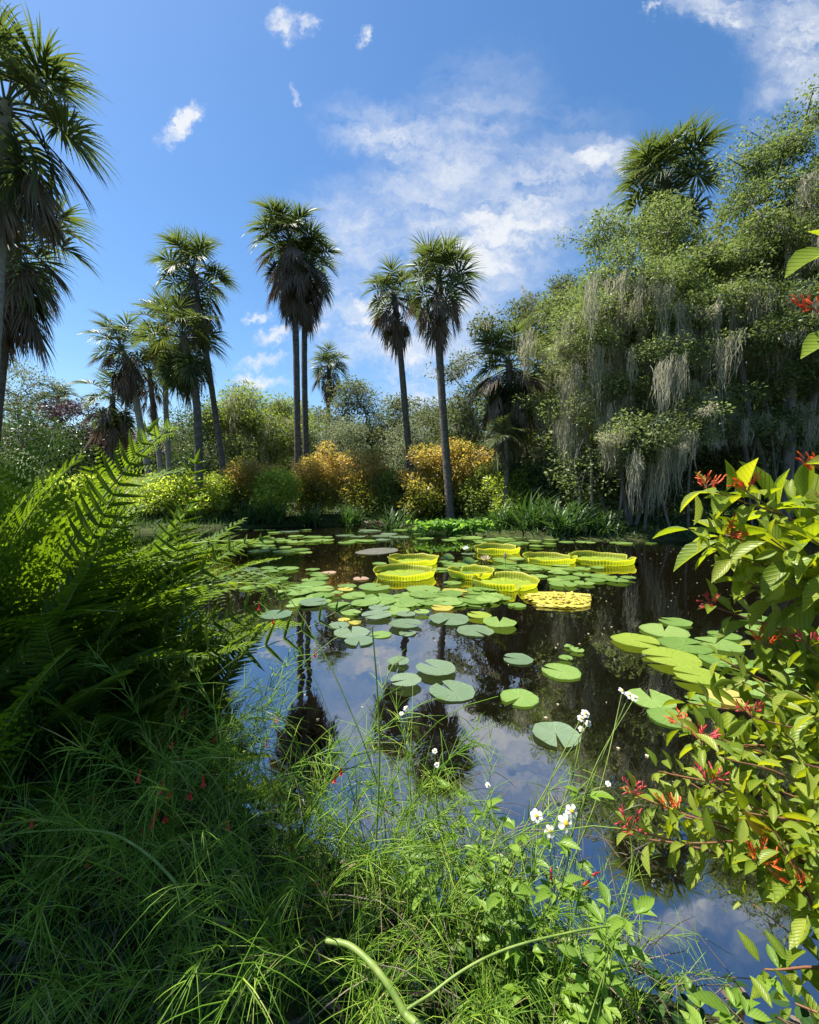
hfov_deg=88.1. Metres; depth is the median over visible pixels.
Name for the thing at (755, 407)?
oak tree
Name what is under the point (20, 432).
shrub
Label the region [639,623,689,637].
lily pad
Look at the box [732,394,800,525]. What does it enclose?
sapling
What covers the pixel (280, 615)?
lily pad
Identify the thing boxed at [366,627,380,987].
stalk
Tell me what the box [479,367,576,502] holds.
oak tree
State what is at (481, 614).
lily pad
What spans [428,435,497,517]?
shrub
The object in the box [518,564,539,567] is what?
lily pad
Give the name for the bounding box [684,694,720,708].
lily pad
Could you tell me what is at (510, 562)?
lily pad
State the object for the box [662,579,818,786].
firebush
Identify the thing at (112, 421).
palm tree
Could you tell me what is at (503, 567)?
lily pad
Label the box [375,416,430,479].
shrub
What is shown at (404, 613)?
lily pad
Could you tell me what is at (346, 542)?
lily pad
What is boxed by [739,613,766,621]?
lily pad
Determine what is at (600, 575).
lily pad
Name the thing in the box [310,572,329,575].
lily pad
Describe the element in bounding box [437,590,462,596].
lily pad
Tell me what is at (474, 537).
lily pad
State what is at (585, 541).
lily pad
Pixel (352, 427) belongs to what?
shrub
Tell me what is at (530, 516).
strap leaf plant
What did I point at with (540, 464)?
shrub
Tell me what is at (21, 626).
fern
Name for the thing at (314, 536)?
lily pad
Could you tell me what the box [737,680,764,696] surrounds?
lily pad
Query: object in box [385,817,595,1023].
firecracker plant
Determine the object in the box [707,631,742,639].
lily pad
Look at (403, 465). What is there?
background shrub
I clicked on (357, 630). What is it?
lily pad
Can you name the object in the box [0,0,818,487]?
sky
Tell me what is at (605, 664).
pond water
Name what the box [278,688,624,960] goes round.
firecracker plant
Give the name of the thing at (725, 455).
shrub
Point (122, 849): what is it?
firecracker plant
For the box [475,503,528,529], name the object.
strap leaf plant
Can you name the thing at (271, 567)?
lily pad
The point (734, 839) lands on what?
firebush
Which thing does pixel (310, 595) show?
lily pad
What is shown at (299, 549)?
lily pad
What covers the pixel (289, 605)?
lily pad
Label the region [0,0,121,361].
palm tree
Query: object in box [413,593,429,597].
lily pad
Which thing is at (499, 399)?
palm tree
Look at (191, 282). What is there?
palm tree
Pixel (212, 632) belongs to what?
fern
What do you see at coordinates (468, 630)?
lily pad
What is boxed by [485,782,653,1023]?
daisy plant
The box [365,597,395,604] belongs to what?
lily pad
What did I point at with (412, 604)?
lily pad
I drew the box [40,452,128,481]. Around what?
background shrub
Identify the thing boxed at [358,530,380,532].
lily pad
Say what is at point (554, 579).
lily pad
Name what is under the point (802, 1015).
ground cover
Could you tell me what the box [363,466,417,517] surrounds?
shrub
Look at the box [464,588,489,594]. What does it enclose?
lily pad
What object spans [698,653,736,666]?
lily pad
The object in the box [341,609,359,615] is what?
lily pad
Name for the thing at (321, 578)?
lily pad
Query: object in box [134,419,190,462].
oak tree
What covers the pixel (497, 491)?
shrub
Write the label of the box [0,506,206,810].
fern
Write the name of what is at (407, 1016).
stalk
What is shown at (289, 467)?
shrub
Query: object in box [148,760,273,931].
flower spray
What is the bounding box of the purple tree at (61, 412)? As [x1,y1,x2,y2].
[18,397,171,482]
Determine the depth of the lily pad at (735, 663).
4.08 m
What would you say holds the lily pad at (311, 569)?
on the pond water
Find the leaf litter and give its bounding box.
[0,730,810,1023]
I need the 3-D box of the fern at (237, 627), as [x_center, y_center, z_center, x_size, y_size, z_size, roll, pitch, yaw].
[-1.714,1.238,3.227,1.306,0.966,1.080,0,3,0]
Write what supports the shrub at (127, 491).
on the ground at (292, 1007)
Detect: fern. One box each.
[0,419,241,674]
[0,420,304,707]
[0,490,262,673]
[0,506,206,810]
[0,519,300,701]
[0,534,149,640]
[0,582,259,865]
[0,635,183,883]
[0,638,248,871]
[1,466,280,652]
[13,417,221,740]
[75,449,269,766]
[124,533,351,787]
[125,607,270,730]
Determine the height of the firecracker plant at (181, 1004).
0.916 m
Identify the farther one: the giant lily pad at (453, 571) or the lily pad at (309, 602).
the giant lily pad at (453, 571)
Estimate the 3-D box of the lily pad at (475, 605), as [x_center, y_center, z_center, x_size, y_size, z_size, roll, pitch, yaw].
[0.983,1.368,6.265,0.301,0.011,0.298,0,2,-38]
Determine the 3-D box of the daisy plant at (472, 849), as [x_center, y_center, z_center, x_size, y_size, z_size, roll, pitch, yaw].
[0.338,1.142,1.485,0.581,0.829,0.345,-3,4,-44]
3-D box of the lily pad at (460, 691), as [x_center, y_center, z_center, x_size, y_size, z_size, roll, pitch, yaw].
[0.365,1.511,3.579,0.386,0.014,0.384,0,2,-27]
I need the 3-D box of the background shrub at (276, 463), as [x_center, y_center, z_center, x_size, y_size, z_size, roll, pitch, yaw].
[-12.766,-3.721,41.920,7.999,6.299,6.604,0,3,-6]
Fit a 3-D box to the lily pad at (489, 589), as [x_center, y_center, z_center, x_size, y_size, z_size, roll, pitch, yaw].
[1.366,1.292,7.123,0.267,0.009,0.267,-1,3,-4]
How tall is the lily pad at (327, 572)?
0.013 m
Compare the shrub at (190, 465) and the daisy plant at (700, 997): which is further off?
the shrub at (190, 465)
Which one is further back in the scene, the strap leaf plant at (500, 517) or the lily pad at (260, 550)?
the strap leaf plant at (500, 517)
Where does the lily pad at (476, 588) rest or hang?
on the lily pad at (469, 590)
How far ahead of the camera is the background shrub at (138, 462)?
38.60 m
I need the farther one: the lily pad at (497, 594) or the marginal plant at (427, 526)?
the marginal plant at (427, 526)
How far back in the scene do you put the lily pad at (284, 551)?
11.48 m
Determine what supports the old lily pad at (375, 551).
on the pond water
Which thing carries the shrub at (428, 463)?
on the ground at (292, 1007)
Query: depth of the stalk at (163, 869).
1.19 m
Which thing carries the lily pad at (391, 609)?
on the pond water
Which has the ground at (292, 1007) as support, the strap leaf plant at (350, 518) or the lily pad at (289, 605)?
the strap leaf plant at (350, 518)
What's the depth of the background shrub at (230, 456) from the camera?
38.79 m
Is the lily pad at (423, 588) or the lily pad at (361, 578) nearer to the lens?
the lily pad at (423, 588)
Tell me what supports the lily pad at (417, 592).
on the pond water
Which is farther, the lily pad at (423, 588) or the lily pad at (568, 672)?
the lily pad at (423, 588)
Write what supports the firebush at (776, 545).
on the ground at (292, 1007)
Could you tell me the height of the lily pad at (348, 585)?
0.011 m
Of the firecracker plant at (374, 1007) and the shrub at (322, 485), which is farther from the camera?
the shrub at (322, 485)
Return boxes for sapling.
[544,432,598,531]
[547,414,618,517]
[596,399,656,530]
[627,390,674,530]
[639,404,699,526]
[686,374,743,530]
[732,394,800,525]
[736,378,799,512]
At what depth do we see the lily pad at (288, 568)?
9.01 m
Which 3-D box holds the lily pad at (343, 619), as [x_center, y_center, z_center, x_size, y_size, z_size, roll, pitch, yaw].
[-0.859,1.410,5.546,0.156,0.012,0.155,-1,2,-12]
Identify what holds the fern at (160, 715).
on the ground at (292, 1007)
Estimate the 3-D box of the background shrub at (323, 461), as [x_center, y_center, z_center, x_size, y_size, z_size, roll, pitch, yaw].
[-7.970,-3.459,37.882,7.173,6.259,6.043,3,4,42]
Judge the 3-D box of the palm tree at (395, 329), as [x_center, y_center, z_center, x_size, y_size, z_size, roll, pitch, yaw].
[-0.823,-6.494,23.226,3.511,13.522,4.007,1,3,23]
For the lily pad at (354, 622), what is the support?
on the pond water
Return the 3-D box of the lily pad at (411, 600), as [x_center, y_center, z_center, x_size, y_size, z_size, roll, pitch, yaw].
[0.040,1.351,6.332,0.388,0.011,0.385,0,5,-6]
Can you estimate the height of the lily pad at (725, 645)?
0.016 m
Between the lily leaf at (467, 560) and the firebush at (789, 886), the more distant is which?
the lily leaf at (467, 560)
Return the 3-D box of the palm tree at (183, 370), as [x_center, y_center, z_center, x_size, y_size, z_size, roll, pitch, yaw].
[-10.299,-4.737,19.863,4.414,10.504,4.314,1,3,13]
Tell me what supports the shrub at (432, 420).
on the ground at (292, 1007)
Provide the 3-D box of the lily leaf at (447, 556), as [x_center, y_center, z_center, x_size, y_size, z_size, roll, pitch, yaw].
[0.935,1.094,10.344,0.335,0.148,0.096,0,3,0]
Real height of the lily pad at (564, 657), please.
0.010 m
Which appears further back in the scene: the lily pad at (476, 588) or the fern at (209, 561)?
the lily pad at (476, 588)
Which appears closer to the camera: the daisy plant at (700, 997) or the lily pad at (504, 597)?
the daisy plant at (700, 997)
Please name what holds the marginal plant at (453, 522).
in the pond water
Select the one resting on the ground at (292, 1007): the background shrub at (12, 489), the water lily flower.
the background shrub at (12, 489)
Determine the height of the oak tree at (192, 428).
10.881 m
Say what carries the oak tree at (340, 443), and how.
on the ground at (292, 1007)
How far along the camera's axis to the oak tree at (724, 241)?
21.82 m
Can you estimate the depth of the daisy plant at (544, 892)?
1.22 m
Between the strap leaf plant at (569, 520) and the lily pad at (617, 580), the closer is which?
the lily pad at (617, 580)
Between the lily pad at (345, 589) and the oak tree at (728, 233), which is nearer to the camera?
the lily pad at (345, 589)
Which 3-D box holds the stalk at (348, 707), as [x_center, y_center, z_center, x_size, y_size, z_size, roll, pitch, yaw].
[-0.381,0.912,1.704,0.680,1.298,0.026,2,3,27]
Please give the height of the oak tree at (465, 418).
14.817 m
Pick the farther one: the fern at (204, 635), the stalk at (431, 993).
the fern at (204, 635)
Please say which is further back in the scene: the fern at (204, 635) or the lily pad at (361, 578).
the lily pad at (361, 578)
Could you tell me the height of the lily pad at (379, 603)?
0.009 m
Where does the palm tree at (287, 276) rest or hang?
on the ground at (292, 1007)
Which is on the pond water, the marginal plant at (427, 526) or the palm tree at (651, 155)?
the marginal plant at (427, 526)
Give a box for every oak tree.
[0,358,69,501]
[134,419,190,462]
[169,406,270,474]
[188,379,326,473]
[301,374,441,473]
[309,422,380,499]
[412,268,603,468]
[419,405,485,459]
[432,387,552,496]
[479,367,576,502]
[511,188,797,525]
[513,324,638,505]
[521,240,812,508]
[614,199,818,510]
[673,73,818,521]
[675,170,818,505]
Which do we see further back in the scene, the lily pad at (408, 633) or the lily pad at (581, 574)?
the lily pad at (581, 574)
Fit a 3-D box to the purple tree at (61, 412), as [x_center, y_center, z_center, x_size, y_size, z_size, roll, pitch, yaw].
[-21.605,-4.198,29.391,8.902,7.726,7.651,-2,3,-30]
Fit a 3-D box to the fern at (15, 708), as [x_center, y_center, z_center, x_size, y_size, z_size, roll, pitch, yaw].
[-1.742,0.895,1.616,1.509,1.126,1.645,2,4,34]
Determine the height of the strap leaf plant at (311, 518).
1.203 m
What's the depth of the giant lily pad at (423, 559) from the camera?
10.17 m
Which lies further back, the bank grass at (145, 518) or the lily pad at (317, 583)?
the bank grass at (145, 518)
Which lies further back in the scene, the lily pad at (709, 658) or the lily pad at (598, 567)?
the lily pad at (598, 567)
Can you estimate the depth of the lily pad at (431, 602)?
6.30 m
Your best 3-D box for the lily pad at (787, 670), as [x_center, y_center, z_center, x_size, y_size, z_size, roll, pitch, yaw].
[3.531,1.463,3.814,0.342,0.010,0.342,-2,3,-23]
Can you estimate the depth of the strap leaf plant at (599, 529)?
14.71 m
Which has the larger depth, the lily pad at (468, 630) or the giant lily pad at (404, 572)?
the giant lily pad at (404, 572)
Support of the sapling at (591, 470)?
on the ground at (292, 1007)
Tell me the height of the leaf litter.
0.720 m
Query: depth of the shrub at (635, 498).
17.78 m
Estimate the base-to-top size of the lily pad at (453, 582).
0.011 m
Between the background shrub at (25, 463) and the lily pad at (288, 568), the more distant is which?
the background shrub at (25, 463)
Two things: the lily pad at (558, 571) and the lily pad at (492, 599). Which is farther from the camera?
the lily pad at (558, 571)
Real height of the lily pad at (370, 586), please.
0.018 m
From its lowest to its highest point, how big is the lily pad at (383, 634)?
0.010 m
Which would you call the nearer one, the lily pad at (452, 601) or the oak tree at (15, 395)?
the lily pad at (452, 601)
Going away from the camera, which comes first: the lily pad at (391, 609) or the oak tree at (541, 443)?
the lily pad at (391, 609)
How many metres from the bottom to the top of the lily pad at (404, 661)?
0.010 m
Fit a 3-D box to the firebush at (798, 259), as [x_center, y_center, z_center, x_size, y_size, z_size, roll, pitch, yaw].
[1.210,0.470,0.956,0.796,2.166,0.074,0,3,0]
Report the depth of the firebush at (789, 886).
0.92 m
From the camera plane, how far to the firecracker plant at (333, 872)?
1.47 m
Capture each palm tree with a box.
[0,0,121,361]
[0,166,102,441]
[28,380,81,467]
[66,368,146,473]
[74,308,156,511]
[114,343,172,509]
[122,283,180,474]
[124,285,232,519]
[145,222,242,514]
[240,193,335,512]
[275,228,345,508]
[307,339,350,501]
[359,251,423,510]
[394,229,487,519]
[467,316,555,471]
[484,413,533,513]
[603,104,741,513]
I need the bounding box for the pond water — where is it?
[123,524,818,1023]
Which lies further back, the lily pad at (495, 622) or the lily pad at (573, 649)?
the lily pad at (495, 622)
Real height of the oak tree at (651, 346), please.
13.185 m
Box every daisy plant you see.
[396,705,502,934]
[407,762,550,999]
[445,709,591,964]
[462,687,637,1003]
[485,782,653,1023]
[530,785,656,1023]
[591,781,796,1023]
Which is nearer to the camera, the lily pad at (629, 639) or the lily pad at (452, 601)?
the lily pad at (629, 639)
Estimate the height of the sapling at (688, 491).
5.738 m
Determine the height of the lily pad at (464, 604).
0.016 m
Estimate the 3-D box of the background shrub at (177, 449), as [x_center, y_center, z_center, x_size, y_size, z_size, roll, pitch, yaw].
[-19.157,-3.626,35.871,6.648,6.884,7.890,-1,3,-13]
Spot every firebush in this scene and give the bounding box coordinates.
[615,733,818,906]
[652,457,818,635]
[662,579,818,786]
[716,779,818,1023]
[785,230,818,470]
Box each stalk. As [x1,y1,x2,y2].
[0,828,199,1008]
[249,572,386,923]
[325,937,420,1023]
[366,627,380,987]
[391,922,634,1023]
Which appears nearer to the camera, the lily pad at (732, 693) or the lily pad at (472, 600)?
the lily pad at (732, 693)
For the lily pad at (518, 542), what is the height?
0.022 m
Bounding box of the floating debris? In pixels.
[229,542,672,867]
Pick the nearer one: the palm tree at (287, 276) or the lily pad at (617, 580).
the lily pad at (617, 580)
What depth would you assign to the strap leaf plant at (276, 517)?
19.59 m
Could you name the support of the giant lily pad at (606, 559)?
on the pond water
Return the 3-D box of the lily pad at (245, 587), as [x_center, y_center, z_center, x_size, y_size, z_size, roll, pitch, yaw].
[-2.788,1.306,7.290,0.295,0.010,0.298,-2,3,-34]
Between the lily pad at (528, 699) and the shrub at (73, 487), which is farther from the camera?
the shrub at (73, 487)
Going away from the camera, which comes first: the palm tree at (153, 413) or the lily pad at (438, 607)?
the lily pad at (438, 607)
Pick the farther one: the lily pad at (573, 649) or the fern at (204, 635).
the lily pad at (573, 649)
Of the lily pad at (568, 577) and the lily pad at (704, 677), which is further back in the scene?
the lily pad at (568, 577)
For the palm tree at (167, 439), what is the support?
on the ground at (292, 1007)
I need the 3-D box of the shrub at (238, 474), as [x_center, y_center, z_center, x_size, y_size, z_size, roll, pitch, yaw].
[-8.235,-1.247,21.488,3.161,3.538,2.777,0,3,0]
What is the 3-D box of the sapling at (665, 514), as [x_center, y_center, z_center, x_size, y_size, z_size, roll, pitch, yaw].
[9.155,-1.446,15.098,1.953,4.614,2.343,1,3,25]
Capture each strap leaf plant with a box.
[219,497,269,523]
[253,496,298,524]
[290,503,327,526]
[325,505,368,525]
[362,504,415,529]
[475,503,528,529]
[490,487,562,530]
[521,496,611,535]
[566,508,629,535]
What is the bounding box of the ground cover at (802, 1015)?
[0,743,818,1023]
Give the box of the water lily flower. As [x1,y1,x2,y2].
[481,555,490,565]
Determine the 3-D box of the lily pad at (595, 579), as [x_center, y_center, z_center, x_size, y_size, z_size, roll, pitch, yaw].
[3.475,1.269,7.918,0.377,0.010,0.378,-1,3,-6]
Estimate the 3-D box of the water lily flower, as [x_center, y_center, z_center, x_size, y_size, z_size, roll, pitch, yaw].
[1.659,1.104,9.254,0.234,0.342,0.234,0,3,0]
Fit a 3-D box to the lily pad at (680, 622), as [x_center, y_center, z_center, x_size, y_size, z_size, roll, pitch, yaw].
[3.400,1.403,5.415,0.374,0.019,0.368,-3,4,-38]
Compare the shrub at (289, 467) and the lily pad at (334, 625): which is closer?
the lily pad at (334, 625)
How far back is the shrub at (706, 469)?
17.18 m
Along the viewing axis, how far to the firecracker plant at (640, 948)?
1.32 m
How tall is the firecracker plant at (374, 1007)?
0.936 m
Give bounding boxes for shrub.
[0,399,106,501]
[0,439,74,497]
[0,449,37,501]
[27,469,124,512]
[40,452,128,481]
[101,473,163,514]
[119,442,165,478]
[119,466,195,518]
[126,447,214,481]
[140,427,220,479]
[161,394,241,476]
[171,470,241,520]
[182,431,271,502]
[217,452,279,515]
[246,443,292,498]
[247,466,304,519]
[272,396,324,474]
[287,440,351,501]
[289,439,348,514]
[301,410,369,503]
[333,443,393,518]
[346,443,396,501]
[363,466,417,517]
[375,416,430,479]
[381,439,440,502]
[393,438,459,520]
[399,397,468,494]
[424,426,494,499]
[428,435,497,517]
[456,460,503,517]
[482,460,552,521]
[484,451,570,519]
[528,438,636,518]
[582,456,688,519]
[634,431,737,522]
[677,413,780,518]
[731,409,818,519]
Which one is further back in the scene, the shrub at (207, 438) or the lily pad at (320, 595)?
the shrub at (207, 438)
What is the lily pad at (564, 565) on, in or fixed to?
on the pond water
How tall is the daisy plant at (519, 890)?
0.712 m
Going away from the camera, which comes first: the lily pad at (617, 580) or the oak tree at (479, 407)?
the lily pad at (617, 580)
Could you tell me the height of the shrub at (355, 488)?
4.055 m
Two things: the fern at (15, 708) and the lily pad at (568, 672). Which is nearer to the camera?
the fern at (15, 708)
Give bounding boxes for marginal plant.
[364,518,390,528]
[406,518,461,536]
[434,517,484,535]
[453,517,501,531]
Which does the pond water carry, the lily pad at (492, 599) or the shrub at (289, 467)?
the lily pad at (492, 599)
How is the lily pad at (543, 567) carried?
on the pond water
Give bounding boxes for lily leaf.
[441,553,454,559]
[461,557,475,563]
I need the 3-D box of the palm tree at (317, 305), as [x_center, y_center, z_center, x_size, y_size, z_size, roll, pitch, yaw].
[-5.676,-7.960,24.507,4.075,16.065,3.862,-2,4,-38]
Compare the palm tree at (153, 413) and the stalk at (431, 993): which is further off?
the palm tree at (153, 413)
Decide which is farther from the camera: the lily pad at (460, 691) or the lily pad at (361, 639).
the lily pad at (361, 639)
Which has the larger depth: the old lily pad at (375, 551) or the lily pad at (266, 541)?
the lily pad at (266, 541)
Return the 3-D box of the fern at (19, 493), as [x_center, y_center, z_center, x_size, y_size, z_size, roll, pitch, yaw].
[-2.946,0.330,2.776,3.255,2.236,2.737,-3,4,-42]
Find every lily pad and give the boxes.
[239,586,256,589]
[242,567,257,570]
[248,549,269,552]
[254,540,273,542]
[259,610,291,619]
[261,566,276,568]
[273,550,293,552]
[277,566,298,569]
[286,604,298,607]
[287,589,309,595]
[288,540,303,542]
[288,583,316,588]
[288,587,314,593]
[289,597,317,603]
[290,548,309,550]
[299,597,327,605]
[300,581,325,586]
[303,536,323,537]
[305,568,319,570]
[306,593,331,598]
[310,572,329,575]
[310,576,328,579]
[311,586,334,591]
[312,539,333,541]
[312,592,333,597]
[321,571,335,573]
[328,602,350,607]
[329,622,348,628]
[334,626,369,637]
[337,584,356,587]
[337,587,352,590]
[338,541,354,543]
[338,618,349,621]
[341,592,365,598]
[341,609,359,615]
[344,635,371,645]
[348,620,360,624]
[351,599,376,605]
[352,594,365,597]
[353,577,368,579]
[355,548,397,554]
[357,539,373,541]
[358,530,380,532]
[359,583,389,590]
[361,610,391,619]
[362,529,380,531]
[364,593,394,598]
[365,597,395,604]
[369,605,389,610]
[370,631,390,638]
[371,601,394,607]
[372,535,392,536]
[372,562,386,564]
[373,563,435,581]
[381,533,396,534]
[387,553,438,565]
[387,606,409,614]
[387,656,408,664]
[389,619,421,627]
[390,536,408,537]
[390,673,420,686]
[394,593,414,599]
[394,601,415,607]
[395,611,414,616]
[399,598,424,605]
[399,630,415,636]
[406,585,439,592]
[408,591,433,596]
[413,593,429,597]
[414,609,429,613]
[416,659,454,675]
[417,598,443,604]
[423,593,456,599]
[429,613,468,625]
[429,680,474,701]
[432,604,453,610]
[433,597,462,604]
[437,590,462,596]
[442,588,466,593]
[443,581,460,584]
[444,562,468,566]
[445,601,467,606]
[447,564,493,579]
[457,625,493,636]
[458,595,490,603]
[463,536,481,538]
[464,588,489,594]
[467,611,491,617]
[468,603,486,606]
[470,571,539,591]
[472,587,487,590]
[474,543,519,554]
[476,596,499,602]
[481,593,503,599]
[483,587,498,590]
[483,617,516,626]
[494,596,510,599]
[495,565,516,569]
[500,689,538,706]
[502,561,516,563]
[503,653,532,664]
[507,557,523,559]
[508,542,528,543]
[508,603,525,607]
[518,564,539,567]
[522,567,539,570]
[523,552,577,564]
[523,591,590,607]
[528,565,550,569]
[530,574,547,577]
[532,722,580,747]
[542,663,580,679]
[547,567,564,569]
[547,578,569,581]
[548,570,568,574]
[549,581,577,586]
[551,564,569,566]
[556,575,579,579]
[559,655,572,660]
[562,567,576,570]
[568,550,635,565]
[570,647,583,652]
[573,567,590,569]
[573,572,589,575]
[574,580,594,584]
[575,541,594,542]
[585,578,605,581]
[589,566,603,568]
[589,573,617,578]
[606,578,628,581]
[609,542,632,543]
[611,633,659,647]
[620,576,635,578]
[627,688,676,708]
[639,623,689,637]
[642,647,701,666]
[647,707,691,728]
[658,637,712,653]
[659,617,692,626]
[673,666,725,684]
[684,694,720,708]
[694,637,744,652]
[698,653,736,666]
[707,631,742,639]
[707,688,747,706]
[720,660,750,667]
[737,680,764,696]
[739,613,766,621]
[745,625,760,631]
[748,660,774,673]
[784,668,805,679]
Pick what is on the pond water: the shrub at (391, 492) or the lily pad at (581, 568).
the lily pad at (581, 568)
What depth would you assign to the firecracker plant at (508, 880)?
1.40 m
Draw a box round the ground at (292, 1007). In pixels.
[0,497,796,1023]
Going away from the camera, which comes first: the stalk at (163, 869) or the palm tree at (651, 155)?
the stalk at (163, 869)
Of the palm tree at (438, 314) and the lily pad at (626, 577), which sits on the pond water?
the lily pad at (626, 577)
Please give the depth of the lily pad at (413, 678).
3.71 m
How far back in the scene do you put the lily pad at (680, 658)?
4.21 m
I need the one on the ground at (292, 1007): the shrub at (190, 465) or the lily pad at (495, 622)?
the shrub at (190, 465)
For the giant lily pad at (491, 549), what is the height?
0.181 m
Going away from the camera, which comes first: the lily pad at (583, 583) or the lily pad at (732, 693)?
the lily pad at (732, 693)
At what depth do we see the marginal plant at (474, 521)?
16.33 m
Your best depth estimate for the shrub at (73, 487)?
19.35 m
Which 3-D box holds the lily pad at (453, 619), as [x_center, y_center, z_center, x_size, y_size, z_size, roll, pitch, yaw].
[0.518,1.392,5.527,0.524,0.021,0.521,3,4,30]
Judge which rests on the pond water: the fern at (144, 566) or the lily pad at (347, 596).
the lily pad at (347, 596)
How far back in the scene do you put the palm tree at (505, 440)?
17.42 m
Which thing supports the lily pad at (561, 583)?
on the pond water
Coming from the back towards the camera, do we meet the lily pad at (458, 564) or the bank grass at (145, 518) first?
the bank grass at (145, 518)
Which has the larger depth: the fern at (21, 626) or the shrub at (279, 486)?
the shrub at (279, 486)
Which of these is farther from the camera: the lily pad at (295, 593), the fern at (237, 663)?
the lily pad at (295, 593)
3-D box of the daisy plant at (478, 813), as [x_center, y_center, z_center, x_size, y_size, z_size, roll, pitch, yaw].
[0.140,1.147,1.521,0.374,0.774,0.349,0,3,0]
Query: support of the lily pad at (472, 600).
on the pond water
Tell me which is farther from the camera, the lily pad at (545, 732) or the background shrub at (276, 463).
the background shrub at (276, 463)
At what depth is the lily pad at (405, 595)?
6.73 m
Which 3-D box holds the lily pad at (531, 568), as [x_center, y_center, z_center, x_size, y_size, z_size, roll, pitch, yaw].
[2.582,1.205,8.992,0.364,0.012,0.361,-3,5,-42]
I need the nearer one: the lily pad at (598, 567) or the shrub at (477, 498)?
the lily pad at (598, 567)
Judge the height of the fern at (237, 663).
1.946 m
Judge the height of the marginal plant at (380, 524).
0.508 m
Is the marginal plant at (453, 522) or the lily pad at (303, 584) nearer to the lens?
the lily pad at (303, 584)
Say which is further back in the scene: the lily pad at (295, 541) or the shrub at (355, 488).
the shrub at (355, 488)
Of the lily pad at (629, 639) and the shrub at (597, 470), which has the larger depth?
the shrub at (597, 470)
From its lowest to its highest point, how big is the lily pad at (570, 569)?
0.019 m
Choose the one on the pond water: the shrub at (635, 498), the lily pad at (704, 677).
the lily pad at (704, 677)
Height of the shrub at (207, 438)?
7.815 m
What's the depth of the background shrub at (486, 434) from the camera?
36.57 m
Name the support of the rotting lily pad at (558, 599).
on the pond water
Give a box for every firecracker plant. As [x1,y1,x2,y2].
[0,630,350,929]
[0,636,447,925]
[0,651,248,1023]
[0,676,282,1023]
[0,813,274,1023]
[38,683,568,1023]
[40,704,490,1023]
[112,603,507,1023]
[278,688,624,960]
[360,715,732,1023]
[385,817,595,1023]
[500,869,690,1023]
[524,830,745,1023]
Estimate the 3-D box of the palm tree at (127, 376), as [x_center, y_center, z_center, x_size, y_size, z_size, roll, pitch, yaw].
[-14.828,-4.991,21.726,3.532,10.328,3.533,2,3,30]
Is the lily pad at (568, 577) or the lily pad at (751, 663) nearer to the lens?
the lily pad at (751, 663)
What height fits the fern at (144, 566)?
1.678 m
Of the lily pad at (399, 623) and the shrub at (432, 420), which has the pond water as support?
the lily pad at (399, 623)
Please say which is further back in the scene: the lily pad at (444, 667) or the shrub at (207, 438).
the shrub at (207, 438)
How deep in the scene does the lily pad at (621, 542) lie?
13.62 m
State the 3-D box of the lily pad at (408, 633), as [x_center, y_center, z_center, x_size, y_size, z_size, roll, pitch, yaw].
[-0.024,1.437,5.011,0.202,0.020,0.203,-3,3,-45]
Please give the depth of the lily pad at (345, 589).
7.08 m
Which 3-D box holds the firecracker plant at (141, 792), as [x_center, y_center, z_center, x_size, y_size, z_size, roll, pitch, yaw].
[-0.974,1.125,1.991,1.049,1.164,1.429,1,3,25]
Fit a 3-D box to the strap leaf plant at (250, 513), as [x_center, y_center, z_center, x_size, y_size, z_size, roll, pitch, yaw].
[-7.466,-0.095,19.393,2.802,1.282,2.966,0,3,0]
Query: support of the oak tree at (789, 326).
on the ground at (292, 1007)
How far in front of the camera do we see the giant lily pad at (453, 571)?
8.53 m
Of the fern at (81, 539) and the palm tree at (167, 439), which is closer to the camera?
the fern at (81, 539)
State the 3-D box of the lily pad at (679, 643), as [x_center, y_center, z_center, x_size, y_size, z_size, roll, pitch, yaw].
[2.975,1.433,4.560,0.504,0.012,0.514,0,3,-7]
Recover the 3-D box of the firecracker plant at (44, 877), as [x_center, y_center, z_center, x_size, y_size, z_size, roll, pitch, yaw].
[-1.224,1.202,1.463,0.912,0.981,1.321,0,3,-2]
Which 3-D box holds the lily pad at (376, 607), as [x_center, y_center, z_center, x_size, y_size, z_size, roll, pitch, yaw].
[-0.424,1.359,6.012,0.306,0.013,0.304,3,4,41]
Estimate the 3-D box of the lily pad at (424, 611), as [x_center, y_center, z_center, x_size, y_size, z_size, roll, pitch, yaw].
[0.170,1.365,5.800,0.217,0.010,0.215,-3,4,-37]
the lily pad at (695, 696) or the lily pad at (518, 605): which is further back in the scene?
the lily pad at (518, 605)
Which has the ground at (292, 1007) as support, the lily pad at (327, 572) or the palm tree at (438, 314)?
the palm tree at (438, 314)
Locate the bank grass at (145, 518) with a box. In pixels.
[29,503,795,540]
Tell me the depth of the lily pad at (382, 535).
15.70 m
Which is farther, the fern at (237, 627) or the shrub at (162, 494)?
the shrub at (162, 494)
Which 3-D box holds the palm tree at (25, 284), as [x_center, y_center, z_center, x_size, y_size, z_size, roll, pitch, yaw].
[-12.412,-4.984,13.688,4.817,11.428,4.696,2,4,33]
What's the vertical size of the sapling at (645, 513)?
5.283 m
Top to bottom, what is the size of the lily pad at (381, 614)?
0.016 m
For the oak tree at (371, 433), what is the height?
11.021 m
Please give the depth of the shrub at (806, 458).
17.09 m
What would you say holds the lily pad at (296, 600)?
on the pond water
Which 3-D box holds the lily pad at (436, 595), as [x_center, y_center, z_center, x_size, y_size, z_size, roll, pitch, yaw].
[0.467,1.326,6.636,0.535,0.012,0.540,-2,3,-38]

